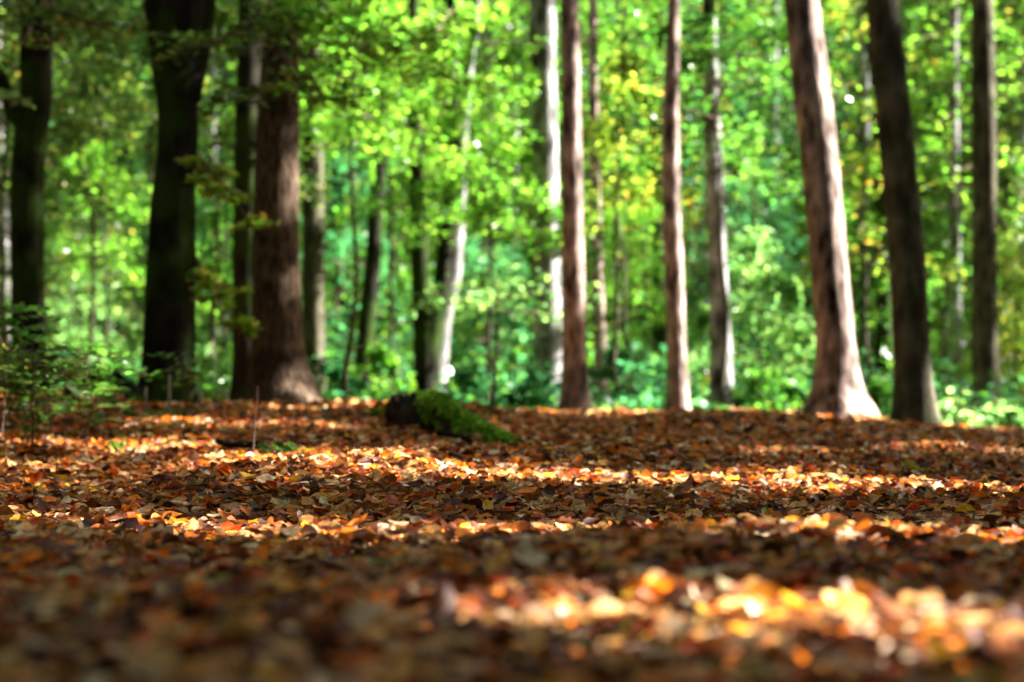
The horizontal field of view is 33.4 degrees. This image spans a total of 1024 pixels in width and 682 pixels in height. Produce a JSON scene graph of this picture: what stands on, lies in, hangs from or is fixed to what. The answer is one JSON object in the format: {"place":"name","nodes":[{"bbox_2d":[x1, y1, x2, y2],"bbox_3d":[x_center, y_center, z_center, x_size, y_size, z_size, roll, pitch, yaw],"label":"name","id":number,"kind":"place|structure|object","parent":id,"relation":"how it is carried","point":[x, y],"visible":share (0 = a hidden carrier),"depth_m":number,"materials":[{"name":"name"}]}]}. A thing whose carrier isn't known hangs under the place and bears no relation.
{"place":"outdoors","nodes":[
{"label":"outdoors","id":0,"kind":"place"},
{"bbox_2d":[0,389,1023,681],"bbox_3d":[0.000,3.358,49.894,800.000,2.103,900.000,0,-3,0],"label":"ground","id":1,"kind":"structure","parent":0,"point":[802,638],"depth_m":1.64,"materials":[{"name":"brown plant"}]},
{"bbox_2d":[0,23,10,363],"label":"beech tree","id":2,"kind":"object","parent":1,"relation":"on","point":[6,242],"visible":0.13,"depth_m":22.05,"materials":[{"name":"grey plant"}]},
{"bbox_2d":[0,349,97,429],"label":"beech sapling","id":3,"kind":"object","parent":1,"relation":"on","point":[44,377],"visible":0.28,"depth_m":6.79,"materials":[{"name":"green plant"}]},
{"bbox_2d":[0,301,103,439],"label":"beech sapling","id":4,"kind":"object","parent":1,"relation":"on","point":[16,333],"visible":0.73,"depth_m":6.00,"materials":[{"name":"green plant"}]},
{"bbox_2d":[0,343,120,454],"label":"beech sapling","id":5,"kind":"object","parent":1,"relation":"on","point":[24,367],"visible":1,"depth_m":5.59,"materials":[{"name":"green plant"}]},
{"bbox_2d":[5,234,142,389],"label":"young beech","id":6,"kind":"object","parent":1,"relation":"on","point":[71,330],"visible":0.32,"depth_m":17.04,"materials":[{"name":"green plant"}]},
{"bbox_2d":[0,0,154,389],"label":"young beech","id":7,"kind":"object","parent":1,"relation":"on","point":[46,213],"visible":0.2,"depth_m":20.44,"materials":[{"name":"green plant"}]},
{"bbox_2d":[19,337,173,439],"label":"beech sapling","id":8,"kind":"object","parent":1,"relation":"on","point":[103,388],"visible":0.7,"depth_m":6.25,"materials":[{"name":"green plant"}]},
{"bbox_2d":[0,0,204,381],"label":"forest tree","id":9,"kind":"object","parent":1,"relation":"on","point":[73,198],"visible":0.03,"depth_m":30.84,"materials":[{"name":"green plant"}]},
{"bbox_2d":[0,0,209,377],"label":"young beech","id":10,"kind":"object","parent":1,"relation":"on","point":[61,110],"visible":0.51,"depth_m":12.48,"materials":[{"name":"green plant"}]},
{"bbox_2d":[63,369,148,401],"bbox_3d":[-1.951,0.224,8.200,0.417,0.199,0.087,0,-3,0],"label":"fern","id":11,"kind":"object","parent":1,"relation":"on","point":[132,386],"visible":0.3,"depth_m":8.17,"materials":[{"name":"green plant"}]},
{"bbox_2d":[0,0,213,396],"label":"beech tree","id":12,"kind":"object","parent":1,"relation":"on","point":[27,109],"visible":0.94,"depth_m":9.57,"materials":[{"name":"brown plant"}]},
{"bbox_2d":[63,369,156,432],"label":"beech sapling","id":13,"kind":"object","parent":1,"relation":"on","point":[113,380],"visible":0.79,"depth_m":6.56,"materials":[{"name":"green plant"}]},
{"bbox_2d":[0,0,220,364],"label":"young beech","id":14,"kind":"object","parent":1,"relation":"on","point":[109,84],"visible":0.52,"depth_m":13.40,"materials":[{"name":"green plant"}]},
{"bbox_2d":[7,0,222,391],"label":"young beech","id":15,"kind":"object","parent":1,"relation":"on","point":[110,235],"visible":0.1,"depth_m":26.55,"materials":[{"name":"green plant"}]},
{"bbox_2d":[44,138,217,369],"bbox_3d":[-3.853,-0.514,16.165,1.671,2.830,1.445,3,-4,-44],"label":"young beech","id":16,"kind":"object","parent":1,"relation":"on","point":[91,159],"visible":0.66,"depth_m":16.06,"materials":[{"name":"green plant"}]},
{"bbox_2d":[45,0,236,387],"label":"young beech","id":17,"kind":"object","parent":1,"relation":"on","point":[151,158],"visible":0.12,"depth_m":26.00,"materials":[{"name":"green plant"}]},
{"bbox_2d":[0,0,333,385],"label":"forest tree","id":18,"kind":"object","parent":1,"relation":"on","point":[152,163],"visible":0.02,"depth_m":32.45,"materials":[{"name":"green plant"}]},
{"bbox_2d":[105,175,233,380],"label":"young beech","id":19,"kind":"object","parent":1,"relation":"on","point":[224,220],"visible":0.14,"depth_m":13.85,"materials":[{"name":"green plant"}]},
{"bbox_2d":[8,0,359,380],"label":"forest tree","id":20,"kind":"object","parent":1,"relation":"on","point":[153,153],"visible":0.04,"depth_m":32.53,"materials":[{"name":"green plant"}]},
{"bbox_2d":[146,350,222,426],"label":"beech sapling","id":21,"kind":"object","parent":1,"relation":"on","point":[188,359],"visible":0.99,"depth_m":6.62,"materials":[{"name":"green plant"}]},
{"bbox_2d":[137,0,279,403],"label":"beech tree","id":22,"kind":"object","parent":1,"relation":"on","point":[174,274],"visible":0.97,"depth_m":8.74,"materials":[{"name":"brown plant"}]},
{"bbox_2d":[62,0,362,388],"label":"young beech","id":23,"kind":"object","parent":1,"relation":"on","point":[205,234],"visible":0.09,"depth_m":25.02,"materials":[{"name":"green plant"}]},
{"bbox_2d":[195,325,231,400],"bbox_3d":[-2.160,0.258,12.003,0.687,0.724,0.899,-1,-3,18],"label":"bush","id":24,"kind":"object","parent":1,"relation":"on","point":[226,374],"visible":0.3,"depth_m":11.85,"materials":[{"name":"green plant"}]},
{"bbox_2d":[207,26,219,374],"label":"beech tree","id":25,"kind":"object","parent":1,"relation":"on","point":[209,71],"visible":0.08,"depth_m":26.15,"materials":[{"name":"grey plant"}]},
{"bbox_2d":[137,0,326,392],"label":"young beech","id":26,"kind":"object","parent":1,"relation":"on","point":[222,13],"visible":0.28,"depth_m":12.38,"materials":[{"name":"green plant"}]},
{"bbox_2d":[215,438,263,447],"bbox_3d":[-0.866,0.324,5.426,0.156,0.034,0.036,0,-3,-9],"label":"stick","id":27,"kind":"object","parent":1,"relation":"on","point":[235,444],"visible":0.91,"depth_m":5.42,"materials":[{"name":"brown wood"}]},
{"bbox_2d":[229,0,264,401],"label":"beech tree","id":28,"kind":"object","parent":1,"relation":"on","point":[248,69],"visible":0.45,"depth_m":11.19,"materials":[{"name":"brown plant"}]},
{"bbox_2d":[244,439,312,455],"bbox_3d":[-0.725,0.342,5.367,0.188,0.063,0.172,-1,-3,15],"label":"moss patch","id":29,"kind":"object","parent":1,"relation":"on","point":[286,448],"visible":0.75,"depth_m":5.34,"materials":[{"name":"green plant"}]},
{"bbox_2d":[134,0,448,401],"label":"young beech","id":30,"kind":"object","parent":1,"relation":"on","point":[300,204],"visible":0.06,"depth_m":24.49,"materials":[{"name":"green plant"}]},
{"bbox_2d":[129,0,455,405],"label":"tree","id":31,"kind":"object","parent":1,"relation":"on","point":[279,368],"visible":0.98,"depth_m":9.07,"materials":[{"name":"brown plant"}]},
{"bbox_2d":[105,0,502,383],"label":"forest tree","id":32,"kind":"object","parent":1,"relation":"on","point":[330,208],"visible":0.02,"depth_m":33.10,"materials":[{"name":"green plant"}]},
{"bbox_2d":[301,0,325,390],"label":"beech tree","id":33,"kind":"object","parent":1,"relation":"on","point":[313,285],"visible":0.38,"depth_m":14.99,"materials":[{"name":"grey plant"}]},
{"bbox_2d":[331,0,346,385],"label":"beech tree","id":34,"kind":"object","parent":1,"relation":"on","point":[341,302],"visible":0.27,"depth_m":20.04,"materials":[{"name":"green plant"}]},
{"bbox_2d":[225,141,455,394],"bbox_3d":[-1.638,-0.502,17.042,2.574,3.003,1.918,0,-3,0],"label":"young beech","id":35,"kind":"object","parent":1,"relation":"on","point":[340,248],"visible":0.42,"depth_m":17.03,"materials":[{"name":"green plant"}]},
{"bbox_2d":[309,350,383,399],"bbox_3d":[-1.276,0.393,12.994,0.813,0.635,0.551,-2,-3,32],"label":"bush","id":36,"kind":"object","parent":1,"relation":"on","point":[331,371],"visible":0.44,"depth_m":12.92,"materials":[{"name":"green plant"}]},
{"bbox_2d":[347,16,356,366],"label":"beech tree","id":37,"kind":"object","parent":1,"relation":"on","point":[355,188],"visible":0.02,"depth_m":32.09,"materials":[{"name":"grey plant"}]},
{"bbox_2d":[221,0,507,392],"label":"young beech","id":38,"kind":"object","parent":1,"relation":"on","point":[376,82],"visible":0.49,"depth_m":12.20,"materials":[{"name":"green plant"}]},
{"bbox_2d":[353,0,400,392],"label":"beech tree","id":39,"kind":"object","parent":1,"relation":"on","point":[366,322],"visible":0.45,"depth_m":15.50,"materials":[{"name":"grey plant"}]},
{"bbox_2d":[339,338,417,399],"bbox_3d":[-1.025,0.355,13.495,0.802,0.747,0.780,1,-3,-26],"label":"bush","id":40,"kind":"object","parent":1,"relation":"on","point":[384,357],"visible":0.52,"depth_m":13.41,"materials":[{"name":"green plant"}]},
{"bbox_2d":[301,204,484,395],"bbox_3d":[-1.270,-0.187,19.077,2.667,2.768,1.974,0,-3,0],"label":"young beech","id":41,"kind":"object","parent":1,"relation":"on","point":[403,326],"visible":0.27,"depth_m":18.81,"materials":[{"name":"green plant"}]},
{"bbox_2d":[299,0,528,402],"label":"young beech","id":42,"kind":"object","parent":1,"relation":"on","point":[404,188],"visible":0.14,"depth_m":25.36,"materials":[{"name":"green plant"}]},
{"bbox_2d":[299,0,532,394],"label":"young beech","id":43,"kind":"object","parent":1,"relation":"on","point":[372,175],"visible":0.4,"depth_m":14.74,"materials":[{"name":"green plant"}]},
{"bbox_2d":[408,0,436,391],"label":"beech tree","id":44,"kind":"object","parent":1,"relation":"on","point":[424,365],"visible":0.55,"depth_m":13.99,"materials":[{"name":"grey plant"}]},
{"bbox_2d":[431,0,458,391],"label":"beech tree","id":45,"kind":"object","parent":1,"relation":"on","point":[444,258],"visible":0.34,"depth_m":14.80,"materials":[{"name":"grey plant"}]},
{"bbox_2d":[383,389,519,444],"bbox_3d":[-0.249,0.331,6.829,0.250,0.296,1.310,1,-3,-23],"label":"mossy log","id":46,"kind":"object","parent":1,"relation":"on","point":[434,409],"visible":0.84,"depth_m":6.95,"materials":[{"name":"green plant"}]},
{"bbox_2d":[387,0,518,392],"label":"beech tree","id":47,"kind":"object","parent":1,"relation":"on","point":[436,68],"visible":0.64,"depth_m":11.30,"materials":[{"name":"grey plant"}]},
{"bbox_2d":[374,233,533,400],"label":"young beech","id":48,"kind":"object","parent":1,"relation":"on","point":[500,267],"visible":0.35,"depth_m":18.05,"materials":[{"name":"green plant"}]},
{"bbox_2d":[300,0,651,401],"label":"forest tree","id":49,"kind":"object","parent":1,"relation":"on","point":[474,192],"visible":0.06,"depth_m":34.11,"materials":[{"name":"green plant"}]},
{"bbox_2d":[431,361,522,406],"bbox_3d":[-0.251,0.507,13.111,0.853,0.691,1.075,2,-4,-38],"label":"bush","id":50,"kind":"object","parent":1,"relation":"on","point":[465,376],"visible":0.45,"depth_m":12.92,"materials":[{"name":"green plant"}]},
{"bbox_2d":[328,0,647,406],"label":"young beech","id":51,"kind":"object","parent":1,"relation":"on","point":[506,177],"visible":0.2,"depth_m":20.37,"materials":[{"name":"green plant"}]},
{"bbox_2d":[372,0,608,402],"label":"young beech","id":52,"kind":"object","parent":1,"relation":"on","point":[526,158],"visible":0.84,"depth_m":13.18,"materials":[{"name":"green plant"}]},
{"bbox_2d":[481,1,509,391],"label":"beech tree","id":53,"kind":"object","parent":1,"relation":"on","point":[487,240],"visible":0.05,"depth_m":30.16,"materials":[{"name":"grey plant"}]},
{"bbox_2d":[392,249,613,405],"bbox_3d":[-0.058,0.007,11.986,1.278,1.259,1.420,-1,-3,21],"label":"young beech","id":54,"kind":"object","parent":1,"relation":"on","point":[456,299],"visible":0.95,"depth_m":11.95,"materials":[{"name":"green plant"}]},
{"bbox_2d":[4,0,1014,387],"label":"wood","id":55,"kind":"object","parent":1,"relation":"on","point":[612,176],"depth_m":51.98,"materials":[{"name":"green plant"}]},
{"bbox_2d":[0,323,1023,427],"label":"undergrowth","id":56,"kind":"object","parent":1,"relation":"on","point":[634,401],"visible":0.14,"depth_m":13.50,"materials":[{"name":"green plant"}]},
{"bbox_2d":[503,349,560,408],"bbox_3d":[0.281,0.379,12.472,0.651,0.636,0.696,1,-3,-27],"label":"bush","id":57,"kind":"object","parent":1,"relation":"on","point":[527,382],"visible":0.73,"depth_m":12.35,"materials":[{"name":"green plant"}]},
{"bbox_2d":[529,0,561,407],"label":"beech tree","id":58,"kind":"object","parent":1,"relation":"on","point":[545,171],"visible":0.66,"depth_m":13.50,"materials":[{"name":"grey plant"}]},
{"bbox_2d":[407,1,691,384],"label":"forest tree","id":59,"kind":"object","parent":1,"relation":"on","point":[531,139],"depth_m":39.34,"materials":[{"name":"green plant"}]},
{"bbox_2d":[515,7,586,379],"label":"beech tree","id":60,"kind":"object","parent":1,"relation":"on","point":[527,103],"visible":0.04,"depth_m":33.15,"materials":[{"name":"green plant"}]},
{"bbox_2d":[361,0,745,402],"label":"young beech","id":61,"kind":"object","parent":1,"relation":"on","point":[527,118],"visible":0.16,"depth_m":20.28,"materials":[{"name":"green plant"}]},
{"bbox_2d":[557,0,593,410],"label":"beech tree","id":62,"kind":"object","parent":1,"relation":"on","point":[575,393],"visible":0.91,"depth_m":11.29,"materials":[{"name":"brown plant"}]},
{"bbox_2d":[588,0,608,405],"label":"beech tree","id":63,"kind":"object","parent":1,"relation":"on","point":[598,319],"visible":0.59,"depth_m":14.04,"materials":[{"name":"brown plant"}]},
{"bbox_2d":[497,0,747,394],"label":"young beech","id":64,"kind":"object","parent":1,"relation":"on","point":[622,38],"visible":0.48,"depth_m":14.68,"materials":[{"name":"green plant"}]},
{"bbox_2d":[588,342,666,408],"bbox_3d":[0.967,0.363,13.017,0.808,0.737,0.951,2,-4,-35],"label":"bush","id":65,"kind":"object","parent":1,"relation":"on","point":[625,360],"visible":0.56,"depth_m":12.97,"materials":[{"name":"green plant"}]},
{"bbox_2d":[473,0,789,397],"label":"young beech","id":66,"kind":"object","parent":1,"relation":"on","point":[699,208],"visible":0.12,"depth_m":24.61,"materials":[{"name":"green plant"}]},
{"bbox_2d":[464,0,812,404],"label":"forest tree","id":67,"kind":"object","parent":1,"relation":"on","point":[784,63],"visible":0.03,"depth_m":34.39,"materials":[{"name":"green plant"}]},
{"bbox_2d":[581,38,696,403],"bbox_3d":[0.731,-0.766,12.941,1.101,2.968,1.204,-2,-3,28],"label":"young beech","id":68,"kind":"object","parent":1,"relation":"on","point":[622,68],"visible":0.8,"depth_m":12.84,"materials":[{"name":"green plant"}]},
{"bbox_2d":[619,575,675,602],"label":"fallen leaf","id":69,"kind":"object","parent":1,"relation":"on","point":[629,589],"visible":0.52,"depth_m":1.64,"materials":[{"name":"orange plant"}]},
{"bbox_2d":[651,1,665,395],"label":"beech tree","id":70,"kind":"object","parent":1,"relation":"on","point":[658,336],"visible":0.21,"depth_m":19.03,"materials":[{"name":"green plant"}]},
{"bbox_2d":[584,198,742,399],"bbox_3d":[1.521,-0.179,17.960,2.253,2.684,1.660,1,-3,-20],"label":"young beech","id":71,"kind":"object","parent":1,"relation":"on","point":[627,240],"visible":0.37,"depth_m":17.94,"materials":[{"name":"green plant"}]},
{"bbox_2d":[662,0,690,409],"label":"beech tree","id":72,"kind":"object","parent":1,"relation":"on","point":[677,391],"visible":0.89,"depth_m":11.80,"materials":[{"name":"brown plant"}]},
{"bbox_2d":[621,157,814,406],"bbox_3d":[2.508,-0.400,19.182,2.664,3.245,2.872,0,-3,0],"label":"young beech","id":73,"kind":"object","parent":1,"relation":"on","point":[788,219],"visible":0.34,"depth_m":18.97,"materials":[{"name":"green plant"}]},
{"bbox_2d":[702,0,734,408],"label":"beech tree","id":74,"kind":"object","parent":1,"relation":"on","point":[712,175],"visible":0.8,"depth_m":12.60,"materials":[{"name":"grey plant"}]},
{"bbox_2d":[579,0,874,405],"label":"young beech","id":75,"kind":"object","parent":1,"relation":"on","point":[691,118],"visible":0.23,"depth_m":22.03,"materials":[{"name":"green plant"}]},
{"bbox_2d":[610,0,853,402],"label":"young beech","id":76,"kind":"object","parent":1,"relation":"on","point":[686,61],"visible":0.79,"depth_m":12.55,"materials":[{"name":"green plant"}]},
{"bbox_2d":[652,220,815,399],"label":"young beech","id":77,"kind":"object","parent":1,"relation":"on","point":[757,248],"visible":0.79,"depth_m":13.43,"materials":[{"name":"green plant"}]},
{"bbox_2d":[637,0,831,378],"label":"beech tree","id":78,"kind":"object","parent":1,"relation":"on","point":[772,46],"visible":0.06,"depth_m":33.22,"materials":[{"name":"green plant"}]},
{"bbox_2d":[732,0,749,387],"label":"beech tree","id":79,"kind":"object","parent":1,"relation":"on","point":[744,119],"visible":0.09,"depth_m":27.14,"materials":[{"name":"green plant"}]},
{"bbox_2d":[745,582,780,604],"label":"fallen leaf","id":80,"kind":"object","parent":1,"relation":"on","point":[766,592],"visible":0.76,"depth_m":1.63,"materials":[{"name":"orange plant"}]},
{"bbox_2d":[730,361,807,411],"bbox_3d":[1.972,0.430,12.360,0.843,0.577,0.929,0,-3,0],"label":"bush","id":81,"kind":"object","parent":1,"relation":"on","point":[754,382],"visible":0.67,"depth_m":12.28,"materials":[{"name":"green plant"}]},
{"bbox_2d":[627,0,913,394],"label":"young beech","id":82,"kind":"object","parent":1,"relation":"on","point":[839,20],"visible":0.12,"depth_m":25.06,"materials":[{"name":"green plant"}]},
{"bbox_2d":[603,0,947,397],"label":"forest tree","id":83,"kind":"object","parent":1,"relation":"on","point":[788,129],"visible":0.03,"depth_m":36.88,"materials":[{"name":"green plant"}]},
{"bbox_2d":[784,0,880,420],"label":"beech tree","id":84,"kind":"object","parent":1,"relation":"on","point":[837,388],"visible":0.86,"depth_m":9.36,"materials":[{"name":"brown plant"}]},
{"bbox_2d":[685,0,997,400],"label":"forest tree","id":85,"kind":"object","parent":1,"relation":"on","point":[841,112],"visible":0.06,"depth_m":36.78,"materials":[{"name":"green plant"}]},
{"bbox_2d":[698,0,1023,415],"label":"young beech","id":86,"kind":"object","parent":1,"relation":"on","point":[854,76],"visible":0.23,"depth_m":21.47,"materials":[{"name":"green plant"}]},
{"bbox_2d":[857,0,869,390],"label":"beech tree","id":87,"kind":"object","parent":1,"relation":"on","point":[864,374],"visible":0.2,"depth_m":21.10,"materials":[{"name":"plant"}]},
{"bbox_2d":[777,0,965,403],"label":"young beech","id":88,"kind":"object","parent":1,"relation":"on","point":[864,226],"visible":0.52,"depth_m":14.56,"materials":[{"name":"green plant"}]},
{"bbox_2d":[864,0,893,413],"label":"beech tree","id":89,"kind":"object","parent":1,"relation":"on","point":[883,299],"visible":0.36,"depth_m":17.99,"materials":[{"name":"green plant"}]},
{"bbox_2d":[788,233,969,398],"bbox_3d":[4.321,-0.020,20.112,2.736,2.754,1.943,-3,-4,45],"label":"young beech","id":90,"kind":"object","parent":1,"relation":"on","point":[859,294],"visible":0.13,"depth_m":20.08,"materials":[{"name":"green plant"}]},
{"bbox_2d":[868,376,892,416],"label":"bush","id":91,"kind":"object","parent":1,"relation":"on","point":[877,394],"visible":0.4,"depth_m":12.53,"materials":[{"name":"green plant"}]},
{"bbox_2d":[776,0,1023,404],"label":"forest tree","id":92,"kind":"object","parent":1,"relation":"on","point":[1005,110],"visible":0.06,"depth_m":30.45,"materials":[{"name":"green plant"}]},
{"bbox_2d":[866,0,941,429],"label":"beech tree","id":93,"kind":"object","parent":1,"relation":"on","point":[914,398],"visible":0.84,"depth_m":8.88,"materials":[{"name":"brown plant"}]},
{"bbox_2d":[788,0,1023,408],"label":"young beech","id":94,"kind":"object","parent":1,"relation":"on","point":[966,78],"visible":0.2,"depth_m":21.62,"materials":[{"name":"green plant"}]},
{"bbox_2d":[844,0,1023,407],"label":"young beech","id":95,"kind":"object","parent":1,"relation":"on","point":[930,104],"visible":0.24,"depth_m":20.90,"materials":[{"name":"green plant"}]},
{"bbox_2d":[845,0,1023,419],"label":"young beech","id":96,"kind":"object","parent":1,"relation":"on","point":[951,80],"visible":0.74,"depth_m":14.61,"materials":[{"name":"green plant"}]},
{"bbox_2d":[853,199,1023,418],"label":"young beech","id":97,"kind":"object","parent":1,"relation":"on","point":[942,214],"visible":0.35,"depth_m":16.96,"materials":[{"name":"green plant"}]},
{"bbox_2d":[948,0,962,422],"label":"beech tree","id":98,"kind":"object","parent":1,"relation":"on","point":[953,358],"visible":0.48,"depth_m":17.05,"materials":[{"name":"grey plant"}]},
{"bbox_2d":[939,388,996,426],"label":"bush","id":99,"kind":"object","parent":1,"relation":"on","point":[974,418],"visible":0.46,"depth_m":10.60,"materials":[{"name":"green plant"}]},
{"bbox_2d":[971,0,1000,412],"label":"beech tree","id":100,"kind":"object","parent":1,"relation":"on","point":[985,341],"visible":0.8,"depth_m":13.70,"materials":[{"name":"brown plant"}]},
{"bbox_2d":[950,238,1023,402],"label":"young beech","id":101,"kind":"object","parent":1,"relation":"on","point":[1016,337],"visible":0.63,"depth_m":15.55,"materials":[{"name":"green plant"}]},
{"bbox_2d":[979,399,1023,427],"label":"bush","id":102,"kind":"object","parent":1,"relation":"on","point":[1010,417],"visible":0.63,"depth_m":10.80,"materials":[{"name":"green plant"}]},
{"bbox_2d":[995,0,1023,302],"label":"young beech","id":103,"kind":"object","parent":1,"relation":"on","point":[1016,193],"visible":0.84,"depth_m":15.05,"materials":[{"name":"green plant"}]},
{"bbox_2d":[1000,53,1023,408],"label":"beech tree","id":104,"kind":"object","parent":1,"relation":"on","point":[1018,131],"visible":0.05,"depth_m":24.11,"materials":[{"name":"plant"}]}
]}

